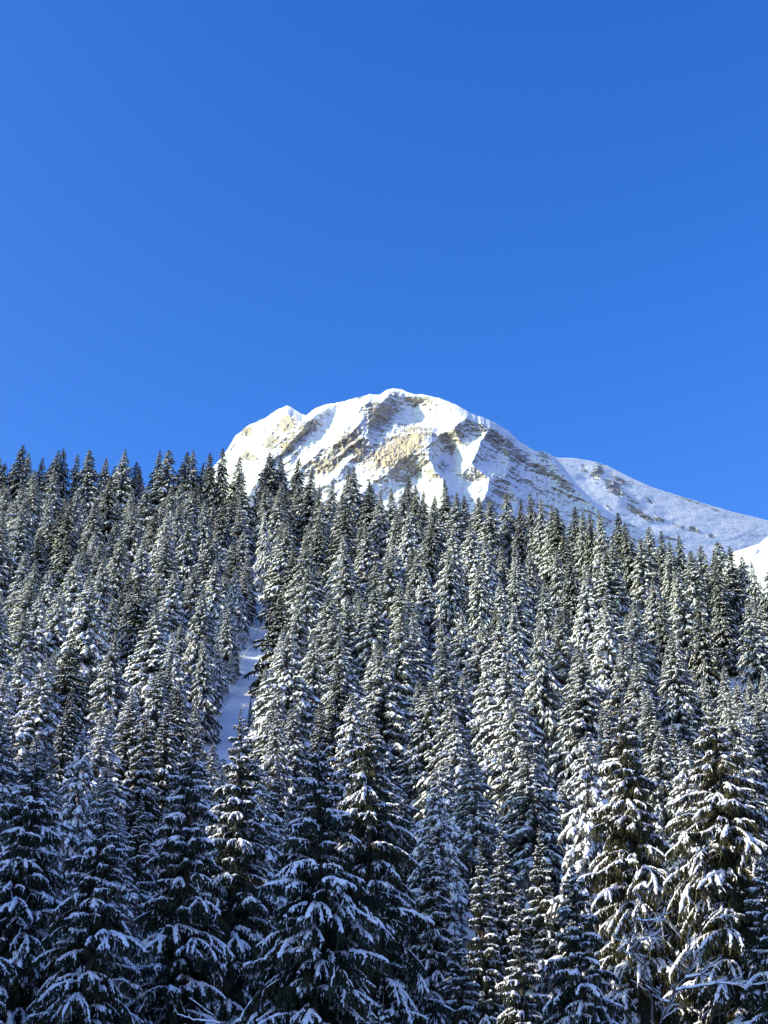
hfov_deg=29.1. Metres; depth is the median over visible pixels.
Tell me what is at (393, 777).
spruce tree
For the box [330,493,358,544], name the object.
spruce tree
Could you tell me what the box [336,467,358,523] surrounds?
spruce tree
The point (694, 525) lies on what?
snow ridge
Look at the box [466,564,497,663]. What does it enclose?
spruce tree
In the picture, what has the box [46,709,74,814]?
spruce tree
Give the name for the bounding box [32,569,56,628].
spruce tree
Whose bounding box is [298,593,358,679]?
spruce tree
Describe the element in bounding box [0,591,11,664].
spruce tree
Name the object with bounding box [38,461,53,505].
spruce tree
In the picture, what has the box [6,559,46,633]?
spruce tree
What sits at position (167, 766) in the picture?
spruce tree
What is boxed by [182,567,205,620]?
spruce tree
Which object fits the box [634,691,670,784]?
spruce tree
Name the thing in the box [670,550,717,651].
spruce tree
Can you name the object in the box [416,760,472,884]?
spruce tree
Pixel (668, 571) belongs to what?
spruce tree
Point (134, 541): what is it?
spruce tree
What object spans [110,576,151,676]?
spruce tree
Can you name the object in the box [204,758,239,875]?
spruce tree
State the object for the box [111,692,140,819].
spruce tree
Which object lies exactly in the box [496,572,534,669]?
spruce tree
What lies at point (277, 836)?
spruce tree
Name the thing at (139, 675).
spruce tree
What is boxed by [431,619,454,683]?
spruce tree
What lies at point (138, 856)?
spruce tree
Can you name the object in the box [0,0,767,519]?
sky
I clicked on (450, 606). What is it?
spruce tree
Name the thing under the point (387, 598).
spruce tree
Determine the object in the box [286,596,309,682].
spruce tree
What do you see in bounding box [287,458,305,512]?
spruce tree
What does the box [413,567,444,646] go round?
spruce tree
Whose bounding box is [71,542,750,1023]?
ground
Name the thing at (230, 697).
bare shrub
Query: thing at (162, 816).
spruce tree
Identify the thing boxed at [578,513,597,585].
spruce tree
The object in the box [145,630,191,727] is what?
spruce tree
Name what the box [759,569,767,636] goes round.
spruce tree
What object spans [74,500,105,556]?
spruce tree
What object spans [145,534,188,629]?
spruce tree
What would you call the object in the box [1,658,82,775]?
spruce tree
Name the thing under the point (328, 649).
spruce tree
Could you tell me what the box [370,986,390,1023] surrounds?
spruce tree
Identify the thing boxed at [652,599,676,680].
spruce tree
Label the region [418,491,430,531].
spruce tree
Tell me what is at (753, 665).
spruce tree
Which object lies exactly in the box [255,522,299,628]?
spruce tree
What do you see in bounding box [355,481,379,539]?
spruce tree
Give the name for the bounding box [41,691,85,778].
spruce tree
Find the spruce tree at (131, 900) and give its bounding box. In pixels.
[62,818,152,1023]
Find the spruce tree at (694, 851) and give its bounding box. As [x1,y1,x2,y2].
[664,785,748,1023]
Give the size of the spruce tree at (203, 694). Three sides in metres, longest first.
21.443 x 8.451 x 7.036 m
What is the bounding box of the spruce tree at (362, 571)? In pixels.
[353,524,391,603]
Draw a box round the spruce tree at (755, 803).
[722,731,767,834]
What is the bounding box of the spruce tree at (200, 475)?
[193,462,207,502]
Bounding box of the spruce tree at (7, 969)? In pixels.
[0,903,20,1023]
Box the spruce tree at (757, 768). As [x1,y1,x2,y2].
[716,692,767,827]
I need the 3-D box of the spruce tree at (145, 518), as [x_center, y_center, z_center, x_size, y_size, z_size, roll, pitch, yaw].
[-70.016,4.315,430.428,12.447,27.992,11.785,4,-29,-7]
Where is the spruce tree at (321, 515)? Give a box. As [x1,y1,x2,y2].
[306,502,332,570]
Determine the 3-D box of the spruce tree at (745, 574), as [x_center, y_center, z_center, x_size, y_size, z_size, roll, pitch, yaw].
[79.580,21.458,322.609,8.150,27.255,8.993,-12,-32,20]
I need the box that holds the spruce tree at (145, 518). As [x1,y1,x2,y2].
[128,485,158,536]
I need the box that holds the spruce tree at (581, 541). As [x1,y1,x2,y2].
[572,512,589,590]
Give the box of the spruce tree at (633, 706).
[614,662,667,757]
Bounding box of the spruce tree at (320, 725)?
[307,706,343,807]
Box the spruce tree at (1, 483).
[0,458,5,488]
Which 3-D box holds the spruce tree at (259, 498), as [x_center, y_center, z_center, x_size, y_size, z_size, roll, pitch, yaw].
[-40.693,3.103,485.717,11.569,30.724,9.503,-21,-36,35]
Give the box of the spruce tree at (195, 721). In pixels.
[183,702,207,771]
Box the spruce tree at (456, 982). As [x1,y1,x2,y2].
[442,914,480,1023]
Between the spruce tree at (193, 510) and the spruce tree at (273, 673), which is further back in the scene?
the spruce tree at (193, 510)
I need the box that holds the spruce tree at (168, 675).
[148,662,181,734]
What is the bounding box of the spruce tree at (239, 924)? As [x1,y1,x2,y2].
[190,707,279,1023]
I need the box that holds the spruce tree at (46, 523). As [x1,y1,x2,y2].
[31,495,54,557]
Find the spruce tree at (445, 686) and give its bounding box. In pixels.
[410,648,479,761]
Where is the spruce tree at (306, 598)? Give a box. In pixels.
[286,565,324,651]
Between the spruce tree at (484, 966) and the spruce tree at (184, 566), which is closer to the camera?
the spruce tree at (484, 966)
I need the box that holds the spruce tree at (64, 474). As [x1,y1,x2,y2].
[53,448,71,506]
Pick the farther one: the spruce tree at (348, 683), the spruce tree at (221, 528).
the spruce tree at (221, 528)
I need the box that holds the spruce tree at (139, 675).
[117,607,182,723]
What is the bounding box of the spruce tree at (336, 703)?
[321,664,354,766]
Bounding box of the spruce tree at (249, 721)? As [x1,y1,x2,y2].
[247,697,252,727]
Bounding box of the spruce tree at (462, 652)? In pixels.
[445,612,480,692]
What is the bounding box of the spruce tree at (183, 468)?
[169,451,196,501]
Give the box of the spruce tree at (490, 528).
[477,498,510,577]
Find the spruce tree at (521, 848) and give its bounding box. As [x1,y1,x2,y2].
[496,737,582,995]
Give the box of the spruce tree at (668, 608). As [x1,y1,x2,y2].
[664,578,689,630]
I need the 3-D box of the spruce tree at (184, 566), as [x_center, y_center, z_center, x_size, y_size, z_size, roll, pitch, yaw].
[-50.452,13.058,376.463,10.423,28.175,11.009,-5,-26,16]
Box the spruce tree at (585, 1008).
[542,859,629,1023]
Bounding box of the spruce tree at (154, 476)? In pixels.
[143,450,168,515]
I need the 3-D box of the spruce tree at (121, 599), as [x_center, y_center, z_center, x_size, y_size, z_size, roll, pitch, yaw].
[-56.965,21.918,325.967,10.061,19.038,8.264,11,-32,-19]
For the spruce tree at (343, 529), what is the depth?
378.47 m
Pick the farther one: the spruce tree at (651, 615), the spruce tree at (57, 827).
the spruce tree at (651, 615)
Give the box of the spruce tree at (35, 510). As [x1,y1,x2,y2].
[27,482,43,548]
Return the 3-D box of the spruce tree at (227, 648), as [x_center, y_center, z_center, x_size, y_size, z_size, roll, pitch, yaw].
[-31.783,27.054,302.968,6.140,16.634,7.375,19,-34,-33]
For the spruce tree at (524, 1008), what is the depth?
88.64 m
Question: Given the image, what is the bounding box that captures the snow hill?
[719,537,767,605]
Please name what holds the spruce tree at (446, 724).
on the ground
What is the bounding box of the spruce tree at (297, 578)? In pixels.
[277,541,328,632]
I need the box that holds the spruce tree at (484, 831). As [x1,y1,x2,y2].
[439,755,538,993]
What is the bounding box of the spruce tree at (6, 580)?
[0,521,16,607]
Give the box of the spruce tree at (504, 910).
[484,824,531,1010]
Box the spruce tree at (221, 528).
[211,499,233,561]
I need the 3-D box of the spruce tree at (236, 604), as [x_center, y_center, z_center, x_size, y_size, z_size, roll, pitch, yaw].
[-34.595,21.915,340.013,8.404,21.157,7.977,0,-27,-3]
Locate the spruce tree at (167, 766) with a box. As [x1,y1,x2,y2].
[143,700,181,835]
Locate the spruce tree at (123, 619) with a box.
[116,590,131,647]
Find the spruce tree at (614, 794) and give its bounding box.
[600,773,662,943]
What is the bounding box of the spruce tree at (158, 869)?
[138,765,225,1021]
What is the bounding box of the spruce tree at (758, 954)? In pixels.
[737,852,767,1023]
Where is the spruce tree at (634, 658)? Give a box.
[615,640,661,717]
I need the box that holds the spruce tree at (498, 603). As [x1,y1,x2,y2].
[490,580,507,621]
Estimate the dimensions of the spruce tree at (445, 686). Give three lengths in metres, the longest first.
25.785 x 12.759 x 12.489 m
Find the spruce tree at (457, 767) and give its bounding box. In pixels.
[414,720,496,845]
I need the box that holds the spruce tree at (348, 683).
[315,635,365,733]
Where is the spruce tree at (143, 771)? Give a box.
[121,712,162,880]
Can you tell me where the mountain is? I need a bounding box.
[207,388,712,581]
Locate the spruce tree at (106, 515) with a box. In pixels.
[97,476,120,553]
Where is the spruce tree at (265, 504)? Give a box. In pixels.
[250,485,273,547]
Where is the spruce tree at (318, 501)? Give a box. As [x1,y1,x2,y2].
[306,484,328,549]
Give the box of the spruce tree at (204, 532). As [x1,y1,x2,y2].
[193,500,214,565]
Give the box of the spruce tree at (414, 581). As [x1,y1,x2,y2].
[403,548,428,603]
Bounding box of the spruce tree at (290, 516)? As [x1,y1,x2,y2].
[282,492,300,548]
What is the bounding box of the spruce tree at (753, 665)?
[736,600,767,702]
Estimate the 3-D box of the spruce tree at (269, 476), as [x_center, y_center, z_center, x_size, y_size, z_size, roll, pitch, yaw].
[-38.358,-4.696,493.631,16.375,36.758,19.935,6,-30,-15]
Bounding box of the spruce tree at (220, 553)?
[202,533,226,583]
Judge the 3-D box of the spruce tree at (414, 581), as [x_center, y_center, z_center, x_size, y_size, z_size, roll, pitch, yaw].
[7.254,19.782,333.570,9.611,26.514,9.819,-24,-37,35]
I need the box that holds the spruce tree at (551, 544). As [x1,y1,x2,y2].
[539,508,569,592]
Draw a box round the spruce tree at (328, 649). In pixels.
[314,613,365,710]
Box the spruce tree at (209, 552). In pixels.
[183,538,228,605]
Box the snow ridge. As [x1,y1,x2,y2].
[556,458,767,560]
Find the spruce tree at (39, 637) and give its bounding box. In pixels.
[15,591,55,692]
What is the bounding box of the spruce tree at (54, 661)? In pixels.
[41,650,59,693]
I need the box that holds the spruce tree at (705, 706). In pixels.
[699,676,719,732]
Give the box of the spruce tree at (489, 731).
[475,659,564,823]
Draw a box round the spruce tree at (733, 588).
[723,546,750,644]
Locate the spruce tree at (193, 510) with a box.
[181,488,200,554]
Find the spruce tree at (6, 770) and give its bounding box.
[0,717,28,854]
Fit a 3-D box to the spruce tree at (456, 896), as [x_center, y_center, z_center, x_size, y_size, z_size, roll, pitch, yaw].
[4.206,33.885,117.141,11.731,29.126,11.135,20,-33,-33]
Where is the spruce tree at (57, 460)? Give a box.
[39,450,68,504]
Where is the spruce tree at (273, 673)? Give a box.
[250,627,291,720]
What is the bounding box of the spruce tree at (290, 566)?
[264,543,304,626]
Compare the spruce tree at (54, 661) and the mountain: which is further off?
the mountain
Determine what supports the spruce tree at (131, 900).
on the ground
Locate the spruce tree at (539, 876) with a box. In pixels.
[523,825,565,1023]
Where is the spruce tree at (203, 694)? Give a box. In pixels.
[185,637,221,744]
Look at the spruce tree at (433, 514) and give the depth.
404.31 m
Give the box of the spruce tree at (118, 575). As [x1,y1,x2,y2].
[93,536,134,609]
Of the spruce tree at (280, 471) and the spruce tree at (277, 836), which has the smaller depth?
the spruce tree at (277, 836)
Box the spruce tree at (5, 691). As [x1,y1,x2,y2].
[0,671,16,742]
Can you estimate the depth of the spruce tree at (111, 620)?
296.60 m
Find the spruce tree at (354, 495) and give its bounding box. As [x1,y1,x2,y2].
[338,466,367,527]
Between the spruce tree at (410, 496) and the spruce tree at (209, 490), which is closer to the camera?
the spruce tree at (410, 496)
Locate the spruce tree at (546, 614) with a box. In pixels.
[527,581,565,682]
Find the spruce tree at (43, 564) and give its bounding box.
[27,529,52,583]
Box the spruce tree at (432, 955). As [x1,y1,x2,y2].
[406,824,461,1023]
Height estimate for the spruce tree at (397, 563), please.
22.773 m
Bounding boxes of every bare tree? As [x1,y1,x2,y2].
[172,987,220,1023]
[610,881,670,1023]
[645,927,766,1023]
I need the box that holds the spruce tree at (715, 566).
[700,550,743,662]
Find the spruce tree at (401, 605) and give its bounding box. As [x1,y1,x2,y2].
[385,584,416,657]
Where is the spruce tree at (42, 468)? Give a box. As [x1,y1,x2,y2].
[37,458,45,502]
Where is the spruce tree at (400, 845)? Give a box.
[385,792,421,950]
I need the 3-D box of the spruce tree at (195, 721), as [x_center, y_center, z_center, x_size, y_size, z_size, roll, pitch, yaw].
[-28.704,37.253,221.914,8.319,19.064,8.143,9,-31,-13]
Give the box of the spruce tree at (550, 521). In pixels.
[537,505,560,590]
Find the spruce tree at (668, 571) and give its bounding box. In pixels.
[657,542,681,606]
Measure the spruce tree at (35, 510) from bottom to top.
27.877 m
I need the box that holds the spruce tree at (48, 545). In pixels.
[39,505,67,568]
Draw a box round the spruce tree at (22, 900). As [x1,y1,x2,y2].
[0,737,84,1023]
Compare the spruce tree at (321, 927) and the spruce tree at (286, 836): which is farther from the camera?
the spruce tree at (286, 836)
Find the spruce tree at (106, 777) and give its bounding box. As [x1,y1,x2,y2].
[61,765,125,874]
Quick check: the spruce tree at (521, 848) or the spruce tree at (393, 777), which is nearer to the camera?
the spruce tree at (521, 848)
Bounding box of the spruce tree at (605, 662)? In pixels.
[588,604,625,711]
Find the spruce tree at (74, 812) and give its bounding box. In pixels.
[50,724,98,902]
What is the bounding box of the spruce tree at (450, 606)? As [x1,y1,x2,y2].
[426,552,468,659]
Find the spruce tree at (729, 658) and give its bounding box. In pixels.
[709,572,743,676]
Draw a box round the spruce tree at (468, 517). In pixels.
[460,496,472,540]
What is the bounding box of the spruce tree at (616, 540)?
[606,513,627,576]
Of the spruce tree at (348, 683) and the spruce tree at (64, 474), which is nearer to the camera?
the spruce tree at (348, 683)
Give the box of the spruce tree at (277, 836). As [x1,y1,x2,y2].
[157,758,297,1023]
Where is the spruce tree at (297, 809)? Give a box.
[276,767,327,926]
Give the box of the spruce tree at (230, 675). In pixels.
[224,651,237,684]
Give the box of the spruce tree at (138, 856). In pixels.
[120,794,160,985]
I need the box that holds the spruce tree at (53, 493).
[35,470,65,531]
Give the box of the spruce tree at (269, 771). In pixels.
[249,709,299,827]
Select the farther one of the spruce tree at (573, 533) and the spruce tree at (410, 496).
the spruce tree at (410, 496)
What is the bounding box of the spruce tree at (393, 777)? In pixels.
[335,716,421,874]
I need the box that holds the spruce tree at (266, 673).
[245,666,269,750]
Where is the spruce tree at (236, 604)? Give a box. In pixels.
[221,566,251,639]
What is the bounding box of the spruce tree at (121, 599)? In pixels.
[115,574,134,624]
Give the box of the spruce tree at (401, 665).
[368,610,425,738]
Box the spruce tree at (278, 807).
[265,762,290,880]
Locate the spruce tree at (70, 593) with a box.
[48,555,86,638]
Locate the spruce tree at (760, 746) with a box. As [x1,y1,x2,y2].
[750,697,767,816]
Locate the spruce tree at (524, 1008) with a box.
[495,889,552,1023]
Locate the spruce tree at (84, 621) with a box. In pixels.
[50,576,115,702]
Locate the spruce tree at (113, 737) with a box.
[96,688,140,771]
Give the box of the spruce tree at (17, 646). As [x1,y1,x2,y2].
[4,611,40,703]
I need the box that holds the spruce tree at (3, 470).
[0,463,10,500]
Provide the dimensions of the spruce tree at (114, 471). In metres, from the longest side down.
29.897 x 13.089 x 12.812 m
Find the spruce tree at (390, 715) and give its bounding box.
[344,644,430,802]
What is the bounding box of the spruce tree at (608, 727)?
[598,704,620,802]
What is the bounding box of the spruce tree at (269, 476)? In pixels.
[250,452,281,521]
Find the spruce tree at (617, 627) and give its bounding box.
[585,590,629,682]
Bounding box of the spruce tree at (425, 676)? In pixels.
[403,620,442,720]
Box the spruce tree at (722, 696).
[713,665,733,756]
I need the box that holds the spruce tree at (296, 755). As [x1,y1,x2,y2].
[267,704,330,855]
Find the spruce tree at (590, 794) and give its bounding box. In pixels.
[513,731,640,1023]
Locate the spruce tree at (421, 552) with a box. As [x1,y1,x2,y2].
[417,523,444,588]
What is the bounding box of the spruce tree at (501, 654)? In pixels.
[473,616,524,715]
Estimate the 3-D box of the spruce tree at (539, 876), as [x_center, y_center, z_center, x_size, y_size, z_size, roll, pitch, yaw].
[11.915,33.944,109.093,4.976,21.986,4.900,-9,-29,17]
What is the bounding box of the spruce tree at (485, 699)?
[466,661,503,795]
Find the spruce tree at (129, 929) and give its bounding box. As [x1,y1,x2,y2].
[121,908,150,1020]
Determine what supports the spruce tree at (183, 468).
on the ground
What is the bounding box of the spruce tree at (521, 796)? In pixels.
[503,756,540,852]
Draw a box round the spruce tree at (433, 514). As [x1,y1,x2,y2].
[420,503,448,574]
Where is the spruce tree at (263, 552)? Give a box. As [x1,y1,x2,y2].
[253,511,271,591]
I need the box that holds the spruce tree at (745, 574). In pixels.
[736,555,755,654]
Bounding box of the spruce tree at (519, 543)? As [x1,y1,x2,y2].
[509,501,527,578]
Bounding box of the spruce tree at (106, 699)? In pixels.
[78,632,135,749]
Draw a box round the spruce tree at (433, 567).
[421,519,442,609]
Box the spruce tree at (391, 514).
[384,489,397,537]
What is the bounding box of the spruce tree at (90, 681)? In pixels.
[80,667,99,716]
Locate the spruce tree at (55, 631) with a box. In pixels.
[41,587,71,668]
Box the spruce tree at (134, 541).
[107,505,147,574]
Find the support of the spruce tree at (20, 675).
on the ground
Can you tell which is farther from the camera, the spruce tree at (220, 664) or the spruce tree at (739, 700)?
the spruce tree at (220, 664)
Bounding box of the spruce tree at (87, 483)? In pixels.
[67,449,99,521]
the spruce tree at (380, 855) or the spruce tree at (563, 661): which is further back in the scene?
the spruce tree at (563, 661)
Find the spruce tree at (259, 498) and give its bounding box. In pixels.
[250,482,264,553]
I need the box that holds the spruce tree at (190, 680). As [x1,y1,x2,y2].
[183,661,198,711]
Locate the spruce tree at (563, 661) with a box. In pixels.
[531,612,576,714]
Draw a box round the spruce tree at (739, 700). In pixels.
[732,682,753,774]
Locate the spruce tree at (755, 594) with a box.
[742,562,767,660]
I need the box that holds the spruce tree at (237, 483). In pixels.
[216,456,247,521]
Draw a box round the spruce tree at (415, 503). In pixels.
[410,486,425,531]
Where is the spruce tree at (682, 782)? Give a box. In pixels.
[660,741,706,924]
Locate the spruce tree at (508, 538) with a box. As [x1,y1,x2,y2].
[496,492,519,574]
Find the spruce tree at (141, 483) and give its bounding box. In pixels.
[134,466,145,504]
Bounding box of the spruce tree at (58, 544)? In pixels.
[44,499,80,590]
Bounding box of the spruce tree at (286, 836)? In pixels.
[276,819,289,924]
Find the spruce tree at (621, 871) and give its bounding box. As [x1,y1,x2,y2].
[566,706,713,1023]
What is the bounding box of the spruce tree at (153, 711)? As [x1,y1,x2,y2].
[112,668,185,849]
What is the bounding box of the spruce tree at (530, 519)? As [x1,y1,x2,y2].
[523,493,541,578]
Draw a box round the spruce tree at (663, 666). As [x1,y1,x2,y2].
[654,658,677,726]
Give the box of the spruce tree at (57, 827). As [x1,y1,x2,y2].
[0,749,76,1010]
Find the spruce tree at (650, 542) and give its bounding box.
[643,527,661,592]
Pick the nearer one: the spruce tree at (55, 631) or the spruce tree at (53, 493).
the spruce tree at (55, 631)
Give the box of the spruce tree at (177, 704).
[168,686,203,811]
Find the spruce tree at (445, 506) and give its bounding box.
[437,479,451,531]
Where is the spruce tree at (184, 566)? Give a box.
[173,513,199,601]
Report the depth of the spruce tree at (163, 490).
498.83 m
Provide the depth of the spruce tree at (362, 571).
354.84 m
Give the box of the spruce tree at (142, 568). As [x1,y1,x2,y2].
[128,540,154,593]
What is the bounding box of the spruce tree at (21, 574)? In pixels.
[3,548,31,624]
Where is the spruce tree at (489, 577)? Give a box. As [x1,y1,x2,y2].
[465,542,508,617]
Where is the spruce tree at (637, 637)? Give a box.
[616,599,662,720]
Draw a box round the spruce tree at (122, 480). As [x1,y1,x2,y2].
[100,449,136,520]
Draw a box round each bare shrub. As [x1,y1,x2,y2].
[218,695,232,709]
[234,645,250,666]
[236,630,258,649]
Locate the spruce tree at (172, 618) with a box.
[157,570,198,658]
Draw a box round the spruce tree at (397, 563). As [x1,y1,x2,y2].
[384,543,406,600]
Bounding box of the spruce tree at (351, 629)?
[339,595,359,658]
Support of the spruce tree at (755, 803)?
on the ground
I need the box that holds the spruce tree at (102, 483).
[87,458,109,514]
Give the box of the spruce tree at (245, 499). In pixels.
[227,477,256,557]
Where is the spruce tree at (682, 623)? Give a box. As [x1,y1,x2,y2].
[666,569,712,676]
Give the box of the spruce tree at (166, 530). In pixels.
[148,511,180,575]
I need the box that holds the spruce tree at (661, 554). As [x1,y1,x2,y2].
[654,531,672,592]
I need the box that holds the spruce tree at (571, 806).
[552,776,592,914]
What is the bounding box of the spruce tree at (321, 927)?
[234,739,394,1023]
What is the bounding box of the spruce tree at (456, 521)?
[441,493,470,563]
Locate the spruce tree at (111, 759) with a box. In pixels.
[62,714,139,870]
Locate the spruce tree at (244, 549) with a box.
[228,529,255,579]
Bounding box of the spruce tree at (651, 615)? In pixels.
[642,578,675,663]
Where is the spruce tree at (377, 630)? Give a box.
[348,585,392,692]
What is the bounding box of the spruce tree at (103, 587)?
[89,556,121,642]
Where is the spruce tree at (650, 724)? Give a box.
[640,689,665,810]
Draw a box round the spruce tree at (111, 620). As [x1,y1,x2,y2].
[97,598,121,665]
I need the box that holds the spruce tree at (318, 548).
[302,518,329,578]
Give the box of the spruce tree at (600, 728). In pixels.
[592,707,612,809]
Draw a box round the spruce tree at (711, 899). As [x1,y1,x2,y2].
[660,701,767,1023]
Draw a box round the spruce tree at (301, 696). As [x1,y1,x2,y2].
[230,633,325,775]
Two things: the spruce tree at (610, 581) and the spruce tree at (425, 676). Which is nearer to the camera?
the spruce tree at (425, 676)
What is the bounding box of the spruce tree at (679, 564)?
[668,535,692,617]
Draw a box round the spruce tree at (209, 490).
[200,453,221,525]
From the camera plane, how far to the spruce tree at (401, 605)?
298.66 m
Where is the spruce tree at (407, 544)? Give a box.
[394,510,421,578]
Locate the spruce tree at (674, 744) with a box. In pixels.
[668,721,683,785]
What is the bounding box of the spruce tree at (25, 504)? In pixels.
[8,493,37,561]
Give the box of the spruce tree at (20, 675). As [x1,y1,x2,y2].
[0,648,39,746]
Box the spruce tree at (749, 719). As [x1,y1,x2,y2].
[726,683,765,756]
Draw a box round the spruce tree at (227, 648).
[213,609,241,679]
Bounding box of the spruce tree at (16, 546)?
[1,510,31,589]
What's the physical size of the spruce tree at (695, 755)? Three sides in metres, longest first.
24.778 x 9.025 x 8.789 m
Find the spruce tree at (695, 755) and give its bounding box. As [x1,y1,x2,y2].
[679,741,712,815]
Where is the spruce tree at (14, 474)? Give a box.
[1,444,29,505]
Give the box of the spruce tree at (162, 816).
[149,796,173,881]
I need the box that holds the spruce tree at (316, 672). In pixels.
[296,630,328,724]
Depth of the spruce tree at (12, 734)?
191.49 m
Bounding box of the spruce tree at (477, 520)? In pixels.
[467,497,487,552]
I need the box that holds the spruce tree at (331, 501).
[323,480,337,522]
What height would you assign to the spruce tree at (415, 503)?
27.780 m
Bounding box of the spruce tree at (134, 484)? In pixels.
[120,462,143,511]
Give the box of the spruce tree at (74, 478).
[66,455,80,505]
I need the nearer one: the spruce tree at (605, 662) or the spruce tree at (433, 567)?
the spruce tree at (605, 662)
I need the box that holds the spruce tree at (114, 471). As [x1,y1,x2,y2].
[101,466,122,499]
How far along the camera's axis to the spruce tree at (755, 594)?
309.51 m
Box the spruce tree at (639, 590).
[625,538,667,638]
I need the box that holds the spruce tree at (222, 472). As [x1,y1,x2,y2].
[207,448,230,522]
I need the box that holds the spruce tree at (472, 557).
[457,524,499,604]
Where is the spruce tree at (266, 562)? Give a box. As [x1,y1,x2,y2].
[261,517,291,595]
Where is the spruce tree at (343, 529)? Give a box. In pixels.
[322,505,358,591]
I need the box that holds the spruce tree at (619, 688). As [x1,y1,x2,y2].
[602,641,669,741]
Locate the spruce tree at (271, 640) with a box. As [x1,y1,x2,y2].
[242,594,292,697]
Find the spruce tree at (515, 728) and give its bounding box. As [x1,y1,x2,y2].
[482,697,565,844]
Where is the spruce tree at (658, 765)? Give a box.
[642,720,683,873]
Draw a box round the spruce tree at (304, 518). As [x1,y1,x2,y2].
[293,469,318,541]
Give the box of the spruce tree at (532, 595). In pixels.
[504,544,538,620]
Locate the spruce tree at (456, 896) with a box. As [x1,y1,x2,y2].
[390,767,489,1020]
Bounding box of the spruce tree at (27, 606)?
[8,577,44,662]
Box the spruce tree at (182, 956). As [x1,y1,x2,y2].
[117,725,235,1023]
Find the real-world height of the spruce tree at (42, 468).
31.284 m
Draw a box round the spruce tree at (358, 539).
[352,524,373,574]
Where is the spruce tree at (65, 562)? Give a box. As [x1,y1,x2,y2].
[50,532,74,602]
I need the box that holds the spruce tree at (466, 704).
[456,673,475,742]
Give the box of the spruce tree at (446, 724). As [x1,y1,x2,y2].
[412,693,494,844]
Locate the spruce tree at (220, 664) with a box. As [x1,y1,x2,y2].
[211,643,232,695]
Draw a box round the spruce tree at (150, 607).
[120,579,162,671]
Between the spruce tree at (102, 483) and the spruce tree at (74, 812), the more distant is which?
the spruce tree at (102, 483)
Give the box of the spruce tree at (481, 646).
[461,619,494,717]
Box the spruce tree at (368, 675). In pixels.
[361,640,388,703]
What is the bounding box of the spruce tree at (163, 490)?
[148,450,185,516]
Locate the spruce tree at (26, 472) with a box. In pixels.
[11,452,33,498]
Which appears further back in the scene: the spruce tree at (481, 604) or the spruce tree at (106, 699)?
the spruce tree at (481, 604)
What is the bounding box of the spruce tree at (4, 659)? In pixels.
[0,602,16,687]
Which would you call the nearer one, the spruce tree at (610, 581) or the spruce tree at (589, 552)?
the spruce tree at (610, 581)
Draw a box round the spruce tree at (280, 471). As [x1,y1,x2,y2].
[270,457,289,495]
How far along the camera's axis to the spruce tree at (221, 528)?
432.54 m
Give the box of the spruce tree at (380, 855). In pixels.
[328,709,455,1023]
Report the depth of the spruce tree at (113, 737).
214.88 m
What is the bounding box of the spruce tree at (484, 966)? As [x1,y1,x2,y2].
[461,840,511,1023]
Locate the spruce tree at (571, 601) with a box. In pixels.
[558,557,581,626]
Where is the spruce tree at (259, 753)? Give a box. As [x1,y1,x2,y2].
[245,685,299,795]
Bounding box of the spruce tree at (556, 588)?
[548,550,570,613]
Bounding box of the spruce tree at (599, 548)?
[590,514,610,598]
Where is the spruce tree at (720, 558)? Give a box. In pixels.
[704,543,749,649]
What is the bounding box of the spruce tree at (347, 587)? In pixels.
[322,548,371,627]
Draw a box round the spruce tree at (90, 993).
[24,782,149,1023]
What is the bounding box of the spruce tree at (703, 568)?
[693,546,712,597]
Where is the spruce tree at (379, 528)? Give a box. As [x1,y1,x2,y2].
[368,492,390,562]
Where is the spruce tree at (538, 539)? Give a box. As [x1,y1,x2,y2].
[528,498,547,582]
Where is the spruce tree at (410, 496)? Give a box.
[399,477,414,525]
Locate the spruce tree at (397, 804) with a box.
[335,724,414,879]
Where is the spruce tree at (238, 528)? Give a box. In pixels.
[227,504,256,566]
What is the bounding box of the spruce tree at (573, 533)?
[564,507,581,568]
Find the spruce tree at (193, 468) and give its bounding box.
[182,450,203,508]
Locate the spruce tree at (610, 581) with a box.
[589,548,645,631]
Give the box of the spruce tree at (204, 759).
[157,751,215,855]
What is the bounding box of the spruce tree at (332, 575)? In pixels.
[323,534,363,604]
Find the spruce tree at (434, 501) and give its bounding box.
[426,495,441,524]
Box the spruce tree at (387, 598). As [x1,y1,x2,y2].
[368,557,405,649]
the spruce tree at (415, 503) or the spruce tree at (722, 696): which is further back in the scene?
the spruce tree at (415, 503)
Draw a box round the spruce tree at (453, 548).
[433,526,469,624]
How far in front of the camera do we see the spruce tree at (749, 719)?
219.60 m
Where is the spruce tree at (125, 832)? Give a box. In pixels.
[100,812,139,889]
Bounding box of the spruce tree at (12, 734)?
[0,711,18,802]

